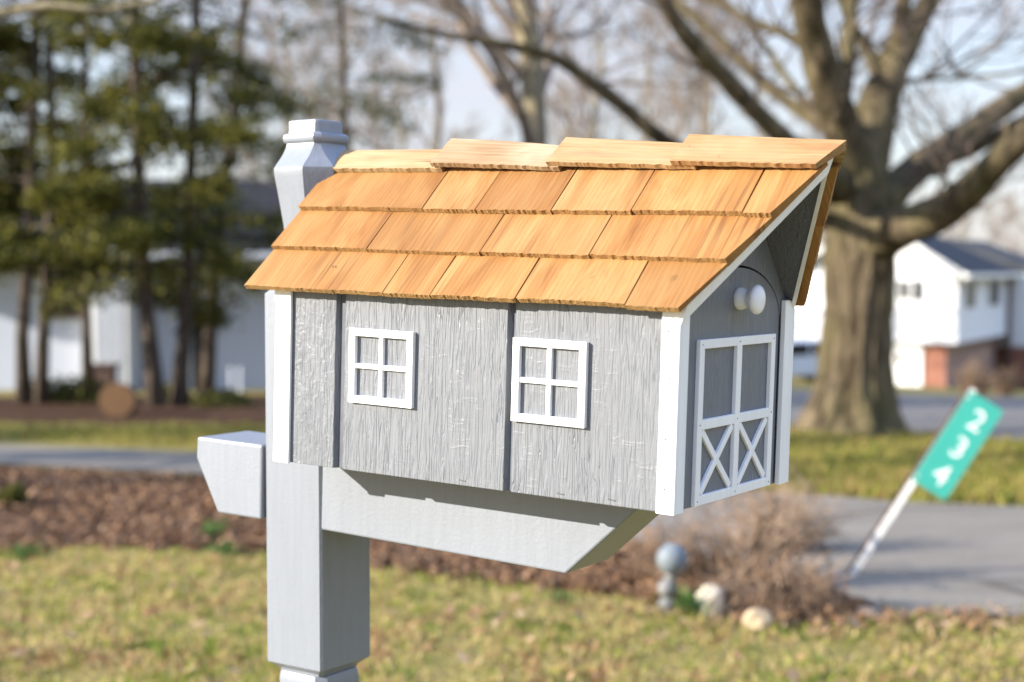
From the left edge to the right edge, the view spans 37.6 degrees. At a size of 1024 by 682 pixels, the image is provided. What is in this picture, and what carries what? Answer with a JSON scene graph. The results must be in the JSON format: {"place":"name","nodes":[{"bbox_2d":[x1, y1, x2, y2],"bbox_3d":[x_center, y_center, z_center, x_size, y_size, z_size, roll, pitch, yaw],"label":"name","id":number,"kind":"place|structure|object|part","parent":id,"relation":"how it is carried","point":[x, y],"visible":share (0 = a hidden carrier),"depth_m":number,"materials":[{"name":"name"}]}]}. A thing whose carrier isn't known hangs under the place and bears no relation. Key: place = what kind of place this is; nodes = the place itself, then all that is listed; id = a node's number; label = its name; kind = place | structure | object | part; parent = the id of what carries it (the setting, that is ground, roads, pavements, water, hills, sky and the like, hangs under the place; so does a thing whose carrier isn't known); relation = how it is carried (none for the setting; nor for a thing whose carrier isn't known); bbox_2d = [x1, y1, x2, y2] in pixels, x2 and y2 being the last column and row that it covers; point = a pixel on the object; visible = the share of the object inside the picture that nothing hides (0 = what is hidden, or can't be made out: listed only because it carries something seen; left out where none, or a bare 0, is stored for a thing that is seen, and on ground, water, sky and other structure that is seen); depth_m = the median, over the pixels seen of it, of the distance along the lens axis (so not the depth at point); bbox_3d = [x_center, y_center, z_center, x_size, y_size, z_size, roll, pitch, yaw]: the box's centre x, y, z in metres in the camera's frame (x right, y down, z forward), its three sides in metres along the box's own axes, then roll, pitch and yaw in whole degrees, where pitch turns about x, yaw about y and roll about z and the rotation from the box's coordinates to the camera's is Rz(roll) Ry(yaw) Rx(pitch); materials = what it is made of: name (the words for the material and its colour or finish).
{"place":"outdoors","nodes":[
{"label":"outdoors","id":0,"kind":"place"},
{"bbox_2d":[94,363,119,389],"bbox_3d":[-7.471,0.683,27.665,0.440,0.529,0.440,0,3,0],"label":"planter","id":1,"kind":"object","parent":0,"point":[107,372],"visible":0.59,"depth_m":27.49,"materials":[{"name":"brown paint"}]},
{"bbox_2d":[0,376,1023,681],"bbox_3d":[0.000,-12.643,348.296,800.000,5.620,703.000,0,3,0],"label":"ground","id":2,"kind":"structure","parent":0,"point":[448,664],"depth_m":5.62,"materials":[{"name":"green plant"}]},
{"bbox_2d":[3,539,43,562],"bbox_3d":[-2.279,0.983,7.074,0.166,0.090,0.174,-2,4,-39],"label":"grass tuft","id":3,"kind":"object","parent":2,"relation":"on","point":[22,552],"visible":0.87,"depth_m":7.05,"materials":[{"name":"green plant"}]},
{"bbox_2d":[0,0,160,18],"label":"bare tree","id":4,"kind":"object","parent":2,"relation":"on","point":[11,11],"visible":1,"depth_m":8.70,"materials":[{"name":"brown plant"}]},
{"bbox_2d":[0,5,206,389],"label":"evergreen tree","id":5,"kind":"object","parent":2,"relation":"on","point":[87,366],"visible":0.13,"depth_m":25.30,"materials":[{"name":"green plant"}]},
{"bbox_2d":[0,394,265,424],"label":"conifer bed","id":6,"kind":"object","parent":2,"relation":"on","point":[11,410],"visible":0.36,"depth_m":18.62,"materials":[{"name":"brown soil"}]},
{"bbox_2d":[0,0,111,275],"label":"evergreen tree","id":7,"kind":"object","parent":6,"relation":"on","point":[19,82],"visible":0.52,"depth_m":21.36,"materials":[{"name":"green plant"}]},
{"bbox_2d":[32,371,105,403],"bbox_3d":[-6.399,0.718,21.892,1.556,0.594,0.800,0,3,0],"label":"shrub","id":8,"kind":"object","parent":6,"relation":"on","point":[61,392],"visible":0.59,"depth_m":21.75,"materials":[{"name":"green plant"}]},
{"bbox_2d":[0,0,175,403],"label":"evergreen tree","id":9,"kind":"object","parent":6,"relation":"on","point":[23,376],"visible":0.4,"depth_m":21.42,"materials":[{"name":"green plant"}]},
{"bbox_2d":[99,382,138,415],"bbox_3d":[-4.785,0.726,18.335,0.436,0.482,0.599,-1,3,-11],"label":"log round","id":10,"kind":"object","parent":6,"relation":"on","point":[118,399],"visible":0.88,"depth_m":18.06,"materials":[{"name":"brown wood"}]},
{"bbox_2d":[0,0,260,406],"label":"evergreen tree","id":11,"kind":"object","parent":6,"relation":"on","point":[141,233],"visible":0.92,"depth_m":20.02,"materials":[{"name":"green plant"}]},
{"bbox_2d":[165,382,192,403],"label":"shrub","id":12,"kind":"object","parent":6,"relation":"on","point":[167,389],"visible":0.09,"depth_m":21.54,"materials":[{"name":"green plant"}]},
{"bbox_2d":[56,0,335,396],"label":"evergreen tree","id":13,"kind":"object","parent":6,"relation":"on","point":[207,375],"visible":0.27,"depth_m":24.33,"materials":[{"name":"green plant"}]},
{"bbox_2d":[85,0,314,405],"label":"evergreen tree","id":14,"kind":"object","parent":6,"relation":"on","point":[192,191],"visible":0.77,"depth_m":20.56,"materials":[{"name":"green plant"}]},
{"bbox_2d":[189,387,255,407],"bbox_3d":[-3.962,0.816,20.583,0.917,0.402,0.533,0,3,0],"label":"shrub","id":15,"kind":"object","parent":6,"relation":"on","point":[217,398],"visible":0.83,"depth_m":20.46,"materials":[{"name":"green plant"}]},
{"bbox_2d":[0,179,283,389],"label":"white house","id":16,"kind":"structure","parent":2,"relation":"on","point":[116,335],"depth_m":29.26,"materials":[{"name":"white paint"}]},
{"bbox_2d":[50,280,80,317],"bbox_3d":[-8.639,-0.817,29.142,0.763,0.737,0.125,0,3,-3],"label":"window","id":17,"kind":"structure","parent":16,"relation":"in","point":[75,314],"depth_m":29.14,"materials":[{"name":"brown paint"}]},
{"bbox_2d":[190,320,203,389],"bbox_3d":[-6.113,0.298,29.352,0.339,1.475,0.070,0,3,-3],"label":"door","id":18,"kind":"structure","parent":16,"relation":"in","point":[196,345],"depth_m":29.33,"materials":[{"name":"grey glass"}]},
{"bbox_2d":[203,537,246,558],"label":"grass tuft","id":19,"kind":"object","parent":2,"relation":"on","point":[225,550],"visible":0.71,"depth_m":7.12,"materials":[{"name":"green plant"}]},
{"bbox_2d":[229,367,232,388],"bbox_3d":[-5.219,0.742,27.968,0.080,0.512,0.078,0,3,0],"label":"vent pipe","id":20,"kind":"object","parent":2,"relation":"on","point":[231,377],"visible":0.88,"depth_m":27.94,"materials":[{"name":"white"}]},
{"bbox_2d":[238,367,242,391],"bbox_3d":[-5.041,0.742,27.968,0.080,0.512,0.078,0,3,0],"label":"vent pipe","id":21,"kind":"object","parent":2,"relation":"on","point":[240,369],"visible":0.89,"depth_m":27.94,"materials":[{"name":"white"}]},
{"bbox_2d":[168,0,381,179],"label":"bare tree","id":22,"kind":"object","parent":2,"relation":"on","point":[270,50],"visible":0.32,"depth_m":50.61,"materials":[{"name":"plant"}]},
{"bbox_2d":[166,0,516,179],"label":"bare tree","id":23,"kind":"object","parent":2,"relation":"on","point":[318,41],"visible":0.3,"depth_m":44.41,"materials":[{"name":"plant"}]},
{"bbox_2d":[238,0,450,179],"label":"evergreen tree","id":24,"kind":"object","parent":2,"relation":"on","point":[342,79],"visible":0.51,"depth_m":33.73,"materials":[{"name":"green plant"}]},
{"bbox_2d":[263,4,489,159],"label":"bare tree","id":25,"kind":"object","parent":2,"relation":"on","point":[398,89],"visible":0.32,"depth_m":61.66,"materials":[{"name":"plant"}]},
{"bbox_2d":[259,0,520,149],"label":"bare tree","id":26,"kind":"object","parent":2,"relation":"on","point":[437,141],"visible":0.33,"depth_m":49.66,"materials":[{"name":"plant"}]},
{"bbox_2d":[197,119,658,681],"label":"mailbox post","id":27,"kind":"object","parent":2,"relation":"on","point":[325,525],"visible":0.73,"depth_m":1.76,"materials":[{"name":"grey paint"}]},
{"bbox_2d":[244,134,846,515],"bbox_3d":[0.050,-0.037,1.626,0.635,0.366,0.306,4,4,33],"label":"mailbox","id":28,"kind":"object","parent":27,"relation":"attached to","point":[603,321],"visible":1,"depth_m":1.53,"materials":[{"name":"grey paint"}]},
{"bbox_2d":[348,328,415,408],"bbox_3d":[-0.138,0.028,1.593,0.086,0.080,0.005,4,4,33],"label":"window frame","id":29,"kind":"structure","parent":28,"relation":"in","point":[354,333],"depth_m":1.59,"materials":[{"name":"white paint"}]},
{"bbox_2d":[511,337,588,427],"bbox_3d":[0.037,0.040,1.479,0.085,0.084,0.005,4,4,33],"label":"window frame","id":30,"kind":"structure","parent":28,"relation":"in","point":[583,347],"depth_m":1.48,"materials":[{"name":"white paint"}]},
{"bbox_2d":[683,267,778,508],"bbox_3d":[0.231,0.042,1.513,0.038,0.232,0.211,4,4,33],"label":"door","id":31,"kind":"structure","parent":28,"relation":"in","point":[733,336],"depth_m":1.50,"materials":[{"name":"grey paint"}]},
{"bbox_2d":[0,464,875,616],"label":"mulch bed","id":32,"kind":"object","parent":2,"relation":"on","point":[137,530],"visible":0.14,"depth_m":7.70,"materials":[{"name":"brown plant"}]},
{"bbox_2d":[0,482,34,507],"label":"seedling","id":33,"kind":"object","parent":32,"relation":"on","point":[15,493],"visible":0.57,"depth_m":8.57,"materials":[{"name":"green plant"}]},
{"bbox_2d":[194,515,232,537],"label":"grass tuft","id":34,"kind":"object","parent":32,"relation":"on","point":[218,529],"visible":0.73,"depth_m":7.59,"materials":[{"name":"green plant"}]},
{"bbox_2d":[609,507,738,581],"bbox_3d":[0.607,0.862,6.408,0.594,0.476,0.485,-1,3,-22],"label":"dry bush","id":35,"kind":"object","parent":32,"relation":"on","point":[649,562],"visible":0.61,"depth_m":6.39,"materials":[{"name":"brown plant"}]},
{"bbox_2d":[668,480,873,583],"bbox_3d":[1.051,0.808,6.397,0.670,0.562,0.717,-3,4,-43],"label":"dry bush","id":36,"kind":"object","parent":32,"relation":"on","point":[757,543],"visible":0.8,"depth_m":6.40,"materials":[{"name":"brown plant"}]},
{"bbox_2d":[679,545,867,629],"bbox_3d":[1.017,0.957,5.891,0.750,0.334,0.625,0,3,0],"label":"dry bush","id":37,"kind":"object","parent":32,"relation":"on","point":[768,593],"visible":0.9,"depth_m":5.82,"materials":[{"name":"brown plant"}]},
{"bbox_2d":[295,0,663,143],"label":"bare tree","id":38,"kind":"object","parent":2,"relation":"on","point":[527,106],"visible":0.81,"depth_m":26.61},
{"bbox_2d":[0,431,1023,681],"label":"fallen leaves","id":39,"kind":"object","parent":2,"relation":"on","point":[840,621],"visible":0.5,"depth_m":5.71,"materials":[{"name":"brown plant"}]},
{"bbox_2d":[542,588,575,604],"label":"grass tuft","id":40,"kind":"object","parent":2,"relation":"on","point":[567,598],"visible":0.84,"depth_m":6.14,"materials":[{"name":"green plant"}]},
{"bbox_2d":[443,0,677,144],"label":"bare tree","id":41,"kind":"object","parent":2,"relation":"on","point":[596,72],"visible":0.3,"depth_m":64.97,"materials":[{"name":"brown plant"}]},
{"bbox_2d":[483,0,715,144],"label":"bare tree","id":42,"kind":"object","parent":2,"relation":"on","point":[592,126],"visible":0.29,"depth_m":46.95,"materials":[{"name":"plant"}]},
{"bbox_2d":[546,0,751,144],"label":"bare tree","id":43,"kind":"object","parent":2,"relation":"on","point":[647,75],"visible":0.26,"depth_m":56.09,"materials":[{"name":"brown plant"}]},
{"bbox_2d":[656,543,687,615],"bbox_3d":[0.629,0.940,5.915,0.125,0.290,0.125,0,3,0],"label":"globe ornament","id":44,"kind":"object","parent":2,"relation":"on","point":[672,560],"visible":0.88,"depth_m":5.88,"materials":[{"name":"ceramic"}]},
{"bbox_2d":[671,579,716,620],"bbox_3d":[0.706,1.003,5.857,0.190,0.149,0.209,0,3,0],"label":"grass tuft","id":45,"kind":"object","parent":2,"relation":"on","point":[685,599],"visible":0.69,"depth_m":5.83,"materials":[{"name":"green plant"}]},
{"bbox_2d":[375,0,1023,437],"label":"tree","id":46,"kind":"object","parent":2,"relation":"on","point":[875,224],"visible":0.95,"depth_m":14.57,"materials":[{"name":"brown plant"}]},
{"bbox_2d":[696,584,726,618],"bbox_3d":[0.775,1.026,5.864,0.123,0.154,0.101,0,3,0],"label":"rock","id":47,"kind":"object","parent":2,"relation":"on","point":[717,605],"visible":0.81,"depth_m":5.83,"materials":[{"name":"stone"}]},
{"bbox_2d":[616,0,807,142],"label":"bare tree","id":48,"kind":"object","parent":2,"relation":"on","point":[705,107],"visible":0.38,"depth_m":41.68,"materials":[{"name":"brown plant"}]},
{"bbox_2d":[704,124,737,135],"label":"bare tree","id":49,"kind":"object","parent":2,"relation":"on","point":[722,130],"visible":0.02,"depth_m":94.99,"materials":[{"name":"brown plant"}]},
{"bbox_2d":[722,583,744,614],"bbox_3d":[0.860,1.027,5.917,0.112,0.159,0.083,0,3,0],"label":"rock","id":50,"kind":"object","parent":2,"relation":"on","point":[729,604],"visible":0.32,"depth_m":5.88,"materials":[{"name":"stone"}]},
{"bbox_2d":[742,608,773,630],"bbox_3d":[0.927,1.051,5.679,0.125,0.089,0.115,0,3,0],"label":"rock","id":51,"kind":"object","parent":2,"relation":"on","point":[760,617],"visible":0.86,"depth_m":5.64,"materials":[{"name":"stone"}]},
{"bbox_2d":[653,1,885,269],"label":"bare tree","id":52,"kind":"object","parent":2,"relation":"on","point":[760,98],"visible":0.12,"depth_m":59.60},
{"bbox_2d":[715,461,864,554],"bbox_3d":[1.340,0.795,7.272,0.734,0.514,0.575,-2,3,-30],"label":"dry bush","id":53,"kind":"object","parent":2,"relation":"on","point":[827,523],"visible":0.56,"depth_m":7.25,"materials":[{"name":"brown plant"}]},
{"bbox_2d":[792,337,819,381],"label":"parked car","id":54,"kind":"object","parent":2,"relation":"on","point":[805,349],"visible":0.21,"depth_m":51.36,"materials":[{"name":"paint"}]},
{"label":"side window","id":55,"kind":"part","parent":54,"relation":"part of","materials":[{"name":"glass"}]},
{"bbox_2d":[843,606,882,622],"bbox_3d":[1.356,1.056,5.810,0.140,0.069,0.141,2,4,39],"label":"rock","id":56,"kind":"object","parent":2,"relation":"on","point":[861,609],"visible":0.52,"depth_m":5.78,"materials":[{"name":"stone"}]},
{"bbox_2d":[794,236,1023,387],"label":"split level house","id":57,"kind":"structure","parent":2,"relation":"on","point":[955,298],"depth_m":66.91,"materials":[{"name":"white paint"}]},
{"bbox_2d":[896,279,913,300],"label":"window","id":58,"kind":"structure","parent":57,"relation":"in","point":[904,287],"depth_m":66.05,"materials":[{"name":"white glass"}]},
{"bbox_2d":[893,344,922,386],"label":"garage door","id":59,"kind":"structure","parent":57,"relation":"in","point":[907,359],"depth_m":66.50,"materials":[{"name":"white plastic"}]},
{"bbox_2d":[964,279,975,307],"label":"window","id":60,"kind":"structure","parent":57,"relation":"in","point":[970,284],"depth_m":66.91,"materials":[{"name":"white glass"}]},
{"bbox_2d":[988,278,1000,305],"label":"window","id":61,"kind":"structure","parent":57,"relation":"in","point":[994,285],"depth_m":71.29,"materials":[{"name":"grey glass"}]},
{"bbox_2d":[844,386,1002,575],"bbox_3d":[1.777,0.670,6.620,0.730,0.948,0.067,0,3,0],"label":"number sign","id":62,"kind":"object","parent":2,"relation":"on","point":[955,444],"visible":0.96,"depth_m":6.60,"materials":[{"name":"teal metal"}]},
{"bbox_2d":[912,181,1018,249],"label":"bare tree","id":63,"kind":"object","parent":2,"relation":"on","point":[966,227],"visible":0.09,"depth_m":110.88,"materials":[{"name":"brown plant"}]},
{"bbox_2d":[950,352,1002,396],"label":"dry bush","id":64,"kind":"object","parent":2,"relation":"on","point":[979,385],"visible":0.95,"depth_m":46.33,"materials":[{"name":"brown plant"}]},
{"bbox_2d":[943,188,1023,252],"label":"bare tree","id":65,"kind":"object","parent":2,"relation":"on","point":[996,224],"visible":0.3,"depth_m":86.98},
{"bbox_2d":[968,191,1023,253],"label":"bare tree","id":66,"kind":"object","parent":2,"relation":"on","point":[1016,222],"visible":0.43,"depth_m":97.16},
{"bbox_2d":[985,362,1023,395],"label":"dry bush","id":67,"kind":"object","parent":2,"relation":"on","point":[1005,386],"visible":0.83,"depth_m":53.63,"materials":[{"name":"brown plant"}]},
{"bbox_2d":[0,445,1023,613],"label":"driveway","id":68,"kind":"structure","parent":0,"point":[927,555],"depth_m":7.59,"materials":[{"name":"grey asphalt"}]},
{"bbox_2d":[0,419,1023,505],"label":"verge grass","id":69,"kind":"structure","parent":0,"point":[986,470],"depth_m":11.51,"materials":[{"name":"green plant"}]},
{"bbox_2d":[0,0,1023,254],"label":"sky","id":70,"kind":"structure","parent":0,"point":[468,89],"materials":[{"name":"white"}]},
{"bbox_2d":[790,389,1023,438],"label":"road","id":71,"kind":"structure","parent":0,"point":[922,413],"depth_m":20.71,"materials":[{"name":"grey asphalt"}]}
]}

